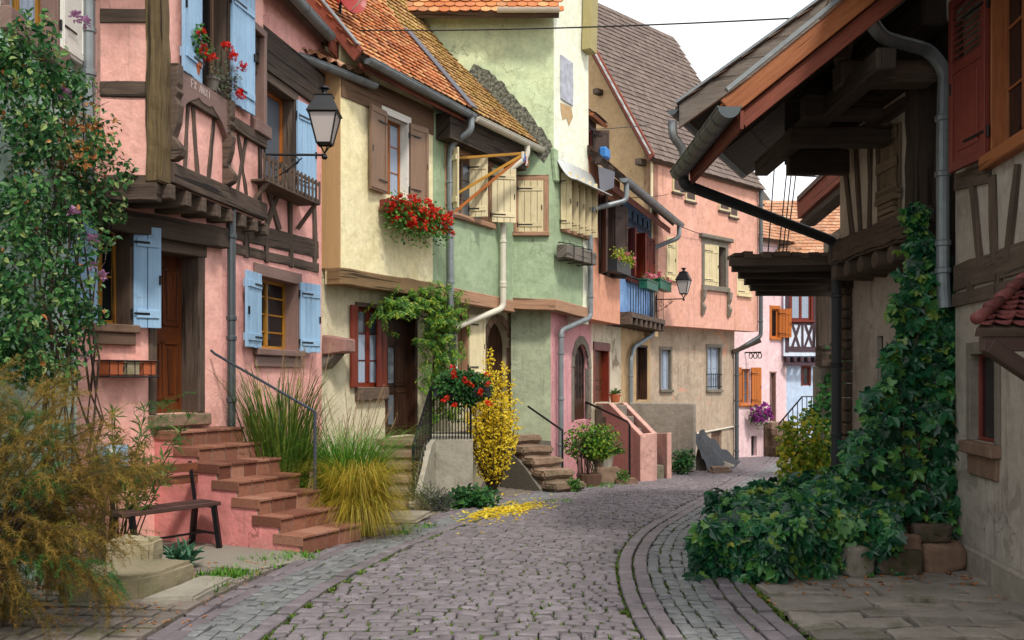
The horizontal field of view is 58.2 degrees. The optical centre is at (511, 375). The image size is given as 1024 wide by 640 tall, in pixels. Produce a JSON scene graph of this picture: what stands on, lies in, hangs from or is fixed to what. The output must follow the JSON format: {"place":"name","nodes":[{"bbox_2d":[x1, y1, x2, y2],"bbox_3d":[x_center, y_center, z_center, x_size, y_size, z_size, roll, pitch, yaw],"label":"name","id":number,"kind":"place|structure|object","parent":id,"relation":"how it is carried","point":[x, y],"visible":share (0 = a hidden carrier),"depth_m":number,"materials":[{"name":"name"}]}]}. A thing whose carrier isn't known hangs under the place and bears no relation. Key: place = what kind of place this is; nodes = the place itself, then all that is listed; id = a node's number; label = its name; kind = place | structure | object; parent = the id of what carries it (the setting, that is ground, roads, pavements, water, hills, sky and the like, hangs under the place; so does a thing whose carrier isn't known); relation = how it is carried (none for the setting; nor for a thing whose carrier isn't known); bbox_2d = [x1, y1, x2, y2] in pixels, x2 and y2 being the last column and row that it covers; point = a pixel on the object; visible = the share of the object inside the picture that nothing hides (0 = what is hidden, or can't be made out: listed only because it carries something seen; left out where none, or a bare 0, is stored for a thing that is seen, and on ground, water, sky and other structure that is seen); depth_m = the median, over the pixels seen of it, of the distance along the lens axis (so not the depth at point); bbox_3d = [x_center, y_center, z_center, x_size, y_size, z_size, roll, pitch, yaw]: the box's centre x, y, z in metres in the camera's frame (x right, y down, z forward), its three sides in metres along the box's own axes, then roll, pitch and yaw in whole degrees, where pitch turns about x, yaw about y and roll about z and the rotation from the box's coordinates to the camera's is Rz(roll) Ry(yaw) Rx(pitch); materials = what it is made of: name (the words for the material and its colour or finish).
{"place":"outdoors","nodes":[
{"label":"outdoors","id":0,"kind":"place"},
{"bbox_2d":[0,478,576,639],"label":"pavement cobbles","id":1,"kind":"object","parent":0,"point":[85,629],"visible":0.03,"depth_m":6.68,"materials":[{"name":"stone"}]},
{"bbox_2d":[0,568,8,599],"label":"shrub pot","id":2,"kind":"object","parent":1,"relation":"on","point":[3,577],"visible":0.53,"depth_m":6.17,"materials":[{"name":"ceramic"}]},
{"bbox_2d":[0,353,196,639],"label":"feathery shrub","id":3,"kind":"object","parent":2,"relation":"in","point":[35,539],"visible":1,"depth_m":6.07,"materials":[{"name":"brown plant"}]},
{"bbox_2d":[106,534,161,561],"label":"stone block","id":4,"kind":"structure","parent":1,"relation":"on","point":[153,548],"depth_m":7.95,"materials":[{"name":"stone"}]},
{"bbox_2d":[161,536,204,564],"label":"grey green perennial","id":5,"kind":"object","parent":1,"relation":"on","point":[189,553],"visible":0.73,"depth_m":8.28,"materials":[{"name":"blue plant"}]},
{"bbox_2d":[140,575,233,605],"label":"stone block","id":6,"kind":"structure","parent":1,"relation":"on","point":[196,588],"depth_m":7.29,"materials":[{"name":"stone"}]},
{"bbox_2d":[84,541,305,570],"bbox_3d":[-3.103,1.760,9.012,2.279,0.071,1.102,0,0,28],"label":"stone apron","id":7,"kind":"object","parent":1,"relation":"on","point":[212,554],"visible":0.48,"depth_m":8.85,"materials":[{"name":"stone"}]},
{"bbox_2d":[97,400,196,536],"bbox_3d":[-3.521,0.985,8.903,1.084,1.535,0.464,0,0,0],"label":"oleander","id":8,"kind":"object","parent":7,"relation":"on","point":[138,499],"visible":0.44,"depth_m":8.84,"materials":[{"name":"green plant"}]},
{"bbox_2d":[102,461,222,547],"bbox_3d":[-3.452,1.320,9.109,0.514,0.866,1.080,0,0,37],"label":"garden bench","id":9,"kind":"object","parent":7,"relation":"on","point":[195,503],"visible":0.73,"depth_m":9.34,"materials":[{"name":"brown wood"}]},
{"bbox_2d":[195,335,366,487],"bbox_3d":[-2.756,0.655,10.851,2.196,2.390,2.197,0,0,0],"label":"tall reed","id":10,"kind":"object","parent":1,"relation":"on","point":[258,423],"visible":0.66,"depth_m":10.61,"materials":[{"name":"plant"}]},
{"bbox_2d":[269,451,451,544],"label":"golden grass","id":11,"kind":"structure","parent":1,"relation":"on","point":[367,513],"depth_m":10.12,"materials":[{"name":"plant"}]},
{"bbox_2d":[412,386,471,499],"bbox_3d":[-1.278,1.050,14.196,0.574,1.800,1.512,0,0,32],"label":"black iron railing","id":12,"kind":"object","parent":1,"relation":"on","point":[419,441],"visible":0.75,"depth_m":14.57,"materials":[{"name":"metal"}]},
{"bbox_2d":[431,364,493,408],"bbox_3d":[-0.786,0.171,14.604,1.017,0.712,0.571,0,0,0],"label":"railing planter","id":13,"kind":"object","parent":12,"relation":"attached to","point":[446,389],"visible":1,"depth_m":14.50,"materials":[{"name":"green plant"}]},
{"bbox_2d":[462,347,523,489],"bbox_3d":[-0.348,0.808,16.265,1.184,2.659,1.118,0,0,0],"label":"golden shrub","id":14,"kind":"object","parent":1,"relation":"on","point":[492,439],"visible":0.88,"depth_m":16.13,"materials":[{"name":"yellow plant"}]},
{"bbox_2d":[629,402,695,471],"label":"grey yard wall","id":15,"kind":"structure","parent":1,"relation":"on","point":[677,421],"depth_m":23.40,"materials":[{"name":"paint"}]},
{"bbox_2d":[232,382,463,507],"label":"green fountain grass","id":16,"kind":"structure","parent":0,"point":[345,446],"depth_m":10.95,"materials":[{"name":"plant"}]},
{"bbox_2d":[265,548,738,639],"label":"street bed","id":17,"kind":"object","parent":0,"point":[334,590],"visible":0.01,"depth_m":7.64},
{"bbox_2d":[147,457,805,639],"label":"kerb courses","id":18,"kind":"object","parent":17,"relation":"on","point":[642,618],"visible":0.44,"depth_m":7.34,"materials":[{"name":"stone"}]},
{"bbox_2d":[181,459,789,639],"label":"gutter cobbles","id":19,"kind":"object","parent":17,"relation":"on","point":[243,617],"visible":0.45,"depth_m":7.56,"materials":[{"name":"stone"}]},
{"bbox_2d":[195,482,644,592],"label":"weeds","id":20,"kind":"object","parent":19,"relation":"on","point":[236,573],"visible":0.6,"depth_m":8.62,"materials":[{"name":"green plant"}]},
{"bbox_2d":[204,489,815,639],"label":"moss","id":21,"kind":"object","parent":19,"relation":"on","point":[625,610],"visible":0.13,"depth_m":7.42,"materials":[{"name":"plant"}]},
{"bbox_2d":[576,438,601,486],"bbox_3d":[1.548,1.810,18.500,0.525,1.121,0.507,0,0,0],"label":"stem bundle","id":22,"kind":"object","parent":19,"relation":"on","point":[588,478],"visible":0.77,"depth_m":18.36,"materials":[{"name":"brown plant"}]},
{"bbox_2d":[563,422,622,473],"bbox_3d":[1.617,1.579,18.536,1.269,1.308,0.797,0,0,0],"label":"bush","id":23,"kind":"object","parent":19,"relation":"on","point":[596,444],"visible":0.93,"depth_m":18.45,"materials":[{"name":"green plant"}]},
{"bbox_2d":[269,456,770,639],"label":"street setts","id":24,"kind":"structure","parent":17,"relation":"on","point":[387,604],"depth_m":7.82,"materials":[{"name":"stone"}]},
{"bbox_2d":[430,493,555,533],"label":"fallen leaves","id":25,"kind":"object","parent":24,"relation":"on","point":[505,510],"visible":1,"depth_m":13.09,"materials":[{"name":"yellow plant"}]},
{"bbox_2d":[671,447,695,474],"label":"green bush","id":26,"kind":"object","parent":24,"relation":"on","point":[684,462],"visible":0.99,"depth_m":22.28,"materials":[{"name":"green plant"}]},
{"bbox_2d":[696,429,740,469],"bbox_3d":[5.550,1.977,25.264,0.782,1.223,2.656,0,0,37],"label":"tarpaulin heap","id":27,"kind":"object","parent":24,"relation":"on","point":[710,452],"visible":0.92,"depth_m":24.77,"materials":[{"name":"grey fabric"}]},
{"bbox_2d":[146,575,910,639],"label":"ground","id":28,"kind":"structure","parent":0,"point":[805,636],"depth_m":6.89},
{"bbox_2d":[0,0,83,579],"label":"mint house","id":29,"kind":"structure","parent":28,"relation":"on","point":[71,32],"depth_m":8.51,"materials":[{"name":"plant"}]},
{"bbox_2d":[0,0,83,72],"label":"window","id":30,"kind":"structure","parent":29,"relation":"in","point":[72,34],"depth_m":8.74,"materials":[{"name":"white wood"}]},
{"bbox_2d":[0,7,139,589],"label":"climbing rose","id":31,"kind":"object","parent":29,"relation":"attached to","point":[25,327],"visible":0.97,"depth_m":7.69,"materials":[{"name":"green plant"}]},
{"bbox_2d":[62,558,193,602],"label":"stone block","id":32,"kind":"structure","parent":28,"relation":"on","point":[150,577],"depth_m":7.35,"materials":[{"name":"stone"}]},
{"bbox_2d":[69,0,339,555],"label":"pink oriel house","id":33,"kind":"structure","parent":28,"relation":"on","point":[192,146],"depth_m":9.95,"materials":[{"name":"paint"}]},
{"bbox_2d":[69,215,160,333],"bbox_3d":[-4.297,-1.055,9.639,0.564,1.203,1.094,0,0,29],"label":"window","id":34,"kind":"structure","parent":33,"relation":"in","point":[131,293],"depth_m":9.84,"materials":[{"name":"blue wood"}]},
{"bbox_2d":[95,360,159,377],"bbox_3d":[-4.031,-0.076,9.658,0.228,0.183,0.632,0,0,28],"label":"wall planter","id":35,"kind":"object","parent":33,"relation":"attached to","point":[127,367],"visible":0.98,"depth_m":9.56,"materials":[{"name":"ceramic"}]},
{"bbox_2d":[148,239,211,427],"bbox_3d":[-3.857,-0.513,10.419,0.430,2.153,0.832,0,0,28],"label":"door","id":36,"kind":"structure","parent":33,"relation":"in","point":[179,342],"depth_m":10.64,"materials":[{"name":"brown wood"}]},
{"bbox_2d":[192,23,218,74],"bbox_3d":[-3.442,-3.511,10.002,0.397,0.622,0.599,0,0,0],"label":"flower pot","id":37,"kind":"object","parent":33,"relation":"on","point":[204,50],"visible":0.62,"depth_m":9.88,"materials":[{"name":"ceramic"}]},
{"bbox_2d":[180,0,255,115],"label":"window","id":38,"kind":"structure","parent":33,"relation":"in","point":[233,21],"depth_m":10.76,"materials":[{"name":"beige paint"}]},
{"bbox_2d":[204,41,247,99],"bbox_3d":[-3.272,-3.488,10.557,0.262,0.675,0.652,0,0,15],"label":"flower pot","id":39,"kind":"object","parent":33,"relation":"on","point":[212,81],"visible":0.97,"depth_m":10.48,"materials":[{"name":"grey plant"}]},
{"bbox_2d":[250,21,271,139],"bbox_3d":[-3.252,-3.737,11.643,0.260,1.394,0.476,0,0,8],"label":"window","id":40,"kind":"structure","parent":33,"relation":"in","point":[258,122],"depth_m":11.79,"materials":[{"name":"brown paint"}]},
{"bbox_2d":[263,86,342,177],"bbox_3d":[-2.681,-3.080,11.780,0.982,1.260,0.418,0,0,0],"label":"wall lantern","id":41,"kind":"object","parent":33,"relation":"attached to","point":[322,110],"depth_m":11.66,"materials":[{"name":"black metal"}]},
{"bbox_2d":[154,349,361,552],"bbox_3d":[-2.882,0.768,10.062,2.365,2.163,0.963,0,0,28],"label":"terracotta stair","id":42,"kind":"object","parent":28,"relation":"on","point":[260,507],"visible":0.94,"depth_m":9.78,"materials":[{"name":"tile"}]},
{"bbox_2d":[222,0,378,503],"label":"narrow pink house","id":43,"kind":"structure","parent":28,"relation":"on","point":[279,281],"depth_m":12.76,"materials":[{"name":"paint"}]},
{"bbox_2d":[243,262,320,356],"bbox_3d":[-3.301,-0.861,12.453,0.599,1.187,2.163,0,0,13],"label":"window","id":44,"kind":"structure","parent":43,"relation":"in","point":[278,303],"depth_m":12.85,"materials":[{"name":"blue wood"}]},
{"bbox_2d":[255,63,316,197],"bbox_3d":[-3.347,-3.287,12.474,0.584,1.434,2.037,0,0,14],"label":"window","id":45,"kind":"structure","parent":43,"relation":"in","point":[288,118],"depth_m":12.94,"materials":[{"name":"blue wood"}]},
{"bbox_2d":[306,0,477,461],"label":"cream house","id":46,"kind":"structure","parent":28,"relation":"on","point":[382,148],"depth_m":15.00,"materials":[{"name":"paint"}]},
{"bbox_2d":[322,335,354,368],"bbox_3d":[-2.675,-0.371,14.200,0.452,0.517,0.400,0,0,0],"label":"sandstone bracket","id":47,"kind":"object","parent":46,"relation":"attached to","point":[342,346],"visible":0.95,"depth_m":14.03,"materials":[{"name":"pink stone"}]},
{"bbox_2d":[350,305,386,387],"bbox_3d":[-2.349,-0.477,15.120,0.040,1.325,0.963,0,0,28],"label":"window leaf","id":48,"kind":"structure","parent":46,"relation":"in","point":[381,338],"depth_m":15.30,"materials":[{"name":"red wood"}]},
{"bbox_2d":[355,302,388,400],"bbox_3d":[-2.419,-0.397,15.258,0.484,1.605,0.857,0,0,17],"label":"window","id":49,"kind":"structure","parent":46,"relation":"in","point":[366,335],"depth_m":15.21,"materials":[{"name":"red wood"}]},
{"bbox_2d":[369,103,428,200],"bbox_3d":[-2.064,-3.666,15.296,0.576,1.428,1.613,0,0,29],"label":"window","id":50,"kind":"structure","parent":46,"relation":"in","point":[398,151],"depth_m":15.52,"materials":[{"name":"brown wood"}]},
{"bbox_2d":[385,313,418,437],"bbox_3d":[-2.012,-0.059,16.074,0.258,2.209,1.009,0,0,28],"label":"door","id":51,"kind":"structure","parent":46,"relation":"in","point":[402,356],"depth_m":16.31,"materials":[{"name":"brown wood"}]},
{"bbox_2d":[363,280,471,427],"bbox_3d":[-1.530,-0.268,16.035,0.902,2.849,2.805,0,0,26],"label":"wisteria","id":52,"kind":"object","parent":46,"relation":"attached to","point":[400,306],"visible":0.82,"depth_m":16.16,"materials":[{"name":"green plant"}]},
{"bbox_2d":[380,179,455,254],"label":"red geraniums","id":53,"kind":"object","parent":46,"relation":"hanging from","point":[409,218],"visible":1,"depth_m":15.15,"materials":[{"name":"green plant"}]},
{"bbox_2d":[358,17,789,30],"bbox_3d":[0.416,-4.620,12.099,7.747,1.747,0.018,0,0,40],"label":"cable","id":54,"kind":"object","parent":46,"relation":"attached to","point":[592,26],"visible":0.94,"depth_m":11.54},
{"bbox_2d":[373,430,480,511],"bbox_3d":[-1.338,1.680,15.553,1.600,1.352,5.024,0,0,5],"label":"worn stone stair","id":55,"kind":"object","parent":28,"relation":"on","point":[457,453],"visible":0.24,"depth_m":14.63,"materials":[{"name":"stone"}]},
{"bbox_2d":[397,480,458,512],"bbox_3d":[-1.252,1.797,13.369,0.921,0.587,0.723,0,0,-24],"label":"lavender","id":56,"kind":"object","parent":28,"relation":"on","point":[445,500],"visible":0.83,"depth_m":13.33,"materials":[{"name":"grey plant"}]},
{"bbox_2d":[382,0,545,485],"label":"sage green house","id":57,"kind":"structure","parent":28,"relation":"on","point":[485,219],"depth_m":17.89,"materials":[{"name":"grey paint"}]},
{"bbox_2d":[443,308,485,376],"bbox_3d":[-1.190,-0.608,17.731,0.744,1.336,1.578,0,0,25],"label":"window","id":58,"kind":"structure","parent":57,"relation":"in","point":[475,344],"depth_m":18.04,"materials":[{"name":"white paint"}]},
{"bbox_2d":[444,143,515,228],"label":"window","id":59,"kind":"structure","parent":57,"relation":"in","point":[497,202],"depth_m":17.46,"materials":[{"name":"beige paint"}]},
{"bbox_2d":[454,151,528,211],"bbox_3d":[-0.430,-3.648,17.256,1.931,1.353,0.139,0,0,-37],"label":"pole rack","id":60,"kind":"object","parent":57,"relation":"on","point":[513,161],"visible":0.95,"depth_m":17.26,"materials":[{"name":"brown wood"}]},
{"bbox_2d":[485,314,510,399],"bbox_3d":[-0.374,-0.391,19.188,0.260,1.775,1.337,0,0,28],"label":"door","id":61,"kind":"structure","parent":57,"relation":"in","point":[498,330],"depth_m":19.47,"materials":[{"name":"brown wood"}]},
{"bbox_2d":[439,482,501,509],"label":"leafy groundcover","id":62,"kind":"object","parent":28,"relation":"on","point":[483,497],"visible":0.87,"depth_m":13.77,"materials":[{"name":"green plant"}]},
{"bbox_2d":[406,0,611,440],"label":"green tower house","id":63,"kind":"structure","parent":28,"relation":"on","point":[534,82],"depth_m":18.98,"materials":[{"name":"green paint"}]},
{"bbox_2d":[512,175,548,235],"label":"window","id":64,"kind":"structure","parent":63,"relation":"in","point":[532,191],"depth_m":18.95,"materials":[{"name":"beige paint"}]},
{"bbox_2d":[560,55,572,105],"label":"boarded window","id":65,"kind":"structure","parent":63,"relation":"in","point":[566,66],"depth_m":19.47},
{"bbox_2d":[557,242,596,265],"bbox_3d":[1.349,-2.596,19.512,0.371,0.415,1.559,0,0,28],"label":"window box","id":66,"kind":"object","parent":63,"relation":"attached to","point":[574,254],"visible":1,"depth_m":19.26,"materials":[{"name":"silver wood"}]},
{"bbox_2d":[560,170,596,239],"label":"window","id":67,"kind":"structure","parent":63,"relation":"in","point":[577,219],"depth_m":19.49,"materials":[{"name":"beige wood"}]},
{"bbox_2d":[481,406,585,492],"bbox_3d":[0.216,1.683,17.724,1.378,2.165,2.503,0,0,-36],"label":"rough stone stair","id":68,"kind":"object","parent":28,"relation":"on","point":[535,466],"visible":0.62,"depth_m":17.58,"materials":[{"name":"stone"}]},
{"bbox_2d":[551,234,649,478],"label":"pink arch house","id":69,"kind":"structure","parent":28,"relation":"on","point":[589,362],"depth_m":21.82,"materials":[{"name":"paint"}]},
{"bbox_2d":[571,336,591,420],"bbox_3d":[1.547,-0.009,21.399,0.180,2.064,1.529,0,0,22],"label":"door","id":70,"kind":"structure","parent":69,"relation":"in","point":[581,355],"depth_m":21.63,"materials":[{"name":"brown wood"}]},
{"bbox_2d":[593,341,609,402],"bbox_3d":[2.143,-0.090,22.909,0.230,1.490,1.422,0,0,22],"label":"door","id":71,"kind":"structure","parent":69,"relation":"in","point":[601,358],"depth_m":23.33,"materials":[{"name":"brown wood"}]},
{"bbox_2d":[636,345,647,400],"bbox_3d":[3.653,-0.100,26.710,0.290,1.595,1.274,0,0,22],"label":"door","id":72,"kind":"structure","parent":69,"relation":"in","point":[641,351],"depth_m":27.21,"materials":[{"name":"brown wood"}]},
{"bbox_2d":[585,401,670,480],"bbox_3d":[2.717,1.754,21.351,1.519,2.392,3.256,0,0,-17],"label":"pink parapet stair","id":73,"kind":"object","parent":28,"relation":"on","point":[646,456],"visible":0.56,"depth_m":20.79,"materials":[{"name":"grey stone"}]},
{"bbox_2d":[587,108,684,403],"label":"salmon blue house","id":74,"kind":"structure","parent":28,"relation":"on","point":[621,300],"depth_m":23.10,"materials":[{"name":"orange paint"}]},
{"bbox_2d":[588,130,608,164],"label":"window","id":75,"kind":"structure","parent":74,"relation":"in","point":[601,137],"depth_m":25.25,"materials":[{"name":"red wood"}]},
{"bbox_2d":[598,194,627,278],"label":"window","id":76,"kind":"structure","parent":74,"relation":"in","point":[612,221],"depth_m":22.37,"materials":[{"name":"brown paint"}]},
{"bbox_2d":[626,226,654,284],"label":"window","id":77,"kind":"structure","parent":74,"relation":"in","point":[642,246],"depth_m":24.98,"materials":[{"name":"red wood"}]},
{"bbox_2d":[588,3,765,459],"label":"salmon gable house","id":78,"kind":"structure","parent":28,"relation":"on","point":[638,76],"depth_m":29.00,"materials":[{"name":"paint"}]},
{"bbox_2d":[659,346,673,392],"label":"window","id":79,"kind":"structure","parent":78,"relation":"in","point":[665,353],"depth_m":28.37,"materials":[{"name":"glass"}]},
{"bbox_2d":[666,237,677,281],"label":"window","id":80,"kind":"structure","parent":78,"relation":"in","point":[671,249],"depth_m":27.49,"materials":[{"name":"beige paint"}]},
{"bbox_2d":[657,268,691,310],"bbox_3d":[4.677,-2.486,26.674,1.019,1.289,0.414,0,0,23],"label":"wall lantern","id":81,"kind":"object","parent":78,"relation":"attached to","point":[683,279],"depth_m":26.45,"materials":[{"name":"black metal"}]},
{"bbox_2d":[706,344,723,392],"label":"window","id":82,"kind":"structure","parent":78,"relation":"in","point":[713,352],"depth_m":30.30,"materials":[{"name":"glass"}]},
{"bbox_2d":[699,233,733,316],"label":"window","id":83,"kind":"structure","parent":78,"relation":"in","point":[714,247],"depth_m":29.12,"materials":[{"name":"brown paint"}]},
{"bbox_2d":[734,202,795,456],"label":"pale pink house","id":84,"kind":"structure","parent":28,"relation":"on","point":[762,372],"depth_m":34.10,"materials":[{"name":"paint"}]},
{"bbox_2d":[739,367,761,406],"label":"window","id":85,"kind":"structure","parent":84,"relation":"in","point":[756,372],"depth_m":33.67,"materials":[{"name":"orange paint"}]},
{"bbox_2d":[748,401,773,429],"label":"purple petunias","id":86,"kind":"object","parent":84,"relation":"attached to","point":[765,415],"visible":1,"depth_m":33.27,"materials":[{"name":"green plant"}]},
{"bbox_2d":[769,305,791,339],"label":"window","id":87,"kind":"structure","parent":84,"relation":"in","point":[777,315],"depth_m":34.53,"materials":[{"name":"orange paint"}]},
{"bbox_2d":[764,421,808,456],"bbox_3d":[10.324,2.553,33.762,1.240,1.693,1.650,0,0,-37],"label":"brown stair","id":88,"kind":"object","parent":28,"relation":"on","point":[771,432],"visible":0.21,"depth_m":33.82,"materials":[{"name":"stone"}]},
{"bbox_2d":[763,200,839,438],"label":"blue white timbered house","id":89,"kind":"structure","parent":28,"relation":"on","point":[798,348],"depth_m":34.74,"materials":[{"name":"paint"}]},
{"bbox_2d":[788,296,814,321],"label":"window","id":90,"kind":"structure","parent":89,"relation":"in","point":[801,306],"depth_m":34.67,"materials":[{"name":"red wood"}]},
{"bbox_2d":[774,408,830,483],"bbox_3d":[3.996,1.211,12.460,0.932,1.576,0.927,0,0,0],"label":"yellow green bush","id":91,"kind":"object","parent":28,"relation":"on","point":[802,460],"visible":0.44,"depth_m":12.40,"materials":[{"name":"green plant"}]},
{"bbox_2d":[667,0,954,465],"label":"timbered barn","id":92,"kind":"structure","parent":28,"relation":"on","point":[845,96],"depth_m":9.92,"materials":[{"name":"beige paint"}]},
{"bbox_2d":[727,251,830,295],"bbox_3d":[3.769,-1.390,12.674,1.900,0.456,1.552,0,0,0],"label":"lean to roof","id":93,"kind":"object","parent":92,"relation":"attached to","point":[782,273],"visible":0.84,"depth_m":12.30,"materials":[{"name":"wood"}]},
{"bbox_2d":[681,201,961,584],"bbox_3d":[3.013,0.156,8.644,2.802,3.727,2.397,0,0,11],"label":"creeper","id":94,"kind":"object","parent":92,"relation":"attached to","point":[884,482],"visible":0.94,"depth_m":8.49,"materials":[{"name":"green plant"}]},
{"bbox_2d":[797,176,839,251],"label":"barn roof","id":95,"kind":"structure","parent":28,"relation":"on","point":[818,199],"depth_m":18.33,"materials":[{"name":"wood"}]},
{"bbox_2d":[813,252,842,472],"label":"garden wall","id":96,"kind":"structure","parent":28,"relation":"on","point":[821,368],"depth_m":13.78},
{"bbox_2d":[807,343,850,457],"bbox_3d":[4.796,0.824,13.722,0.773,2.647,0.439,0,0,0],"label":"wall ivy","id":97,"kind":"object","parent":96,"relation":"attached to","point":[826,405],"depth_m":13.67,"materials":[{"name":"green plant"}]},
{"bbox_2d":[874,549,922,575],"bbox_3d":[3.387,1.650,8.140,0.420,0.290,0.259,4,0,-5],"label":"kerb stone","id":98,"kind":"object","parent":28,"relation":"on","point":[908,561],"visible":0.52,"depth_m":8.02,"materials":[{"name":"stone"}]},
{"bbox_2d":[819,0,1023,606],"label":"beige timbered house","id":99,"kind":"structure","parent":28,"relation":"on","point":[979,118],"depth_m":7.84,"materials":[{"name":"paint"}]},
{"bbox_2d":[958,342,1001,458],"bbox_3d":[4.085,0.192,7.883,0.251,0.976,0.783,0,0,8],"label":"window","id":100,"kind":"structure","parent":99,"relation":"in","point":[983,375],"depth_m":8.08,"materials":[{"name":"red paint"}]},
{"bbox_2d":[947,0,1023,172],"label":"window","id":101,"kind":"structure","parent":99,"relation":"in","point":[986,87],"depth_m":7.68,"materials":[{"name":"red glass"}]},
{"bbox_2d":[970,272,1023,380],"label":"tiled canopy","id":102,"kind":"object","parent":99,"relation":"attached to","point":[999,317],"visible":1,"depth_m":5.96,"materials":[{"name":"red tile"}]},
{"bbox_2d":[598,0,816,199],"label":"sky","id":103,"kind":"structure","parent":0,"point":[708,47],"materials":[{"name":"white"}]},
{"bbox_2d":[755,569,1023,639],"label":"flagstones","id":104,"kind":"object","parent":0,"point":[935,608],"visible":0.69,"depth_m":6.88,"materials":[{"name":"stone"}]},
{"bbox_2d":[5,561,1006,630],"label":"dry leaves","id":105,"kind":"object","parent":104,"relation":"on","point":[905,578],"visible":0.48,"depth_m":7.56,"materials":[{"name":"brown plant"}]},
{"bbox_2d":[837,545,874,577],"bbox_3d":[3.027,1.620,8.121,0.320,0.288,0.375,3,0,-8],"label":"kerb stone","id":106,"kind":"object","parent":104,"relation":"on","point":[856,562],"visible":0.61,"depth_m":7.95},
{"bbox_2d":[921,539,966,572],"bbox_3d":[3.855,1.626,8.264,0.446,0.290,0.287,-3,0,0],"label":"kerb stone","id":107,"kind":"object","parent":104,"relation":"on","point":[951,556],"visible":0.72,"depth_m":8.14,"materials":[{"name":"brown stone"}]},
{"bbox_2d":[909,522,951,542],"bbox_3d":[3.805,1.419,8.352,0.365,0.175,0.223,5,1,9],"label":"kerb stone","id":108,"kind":"object","parent":107,"relation":"on","point":[925,530],"visible":0.84,"depth_m":8.26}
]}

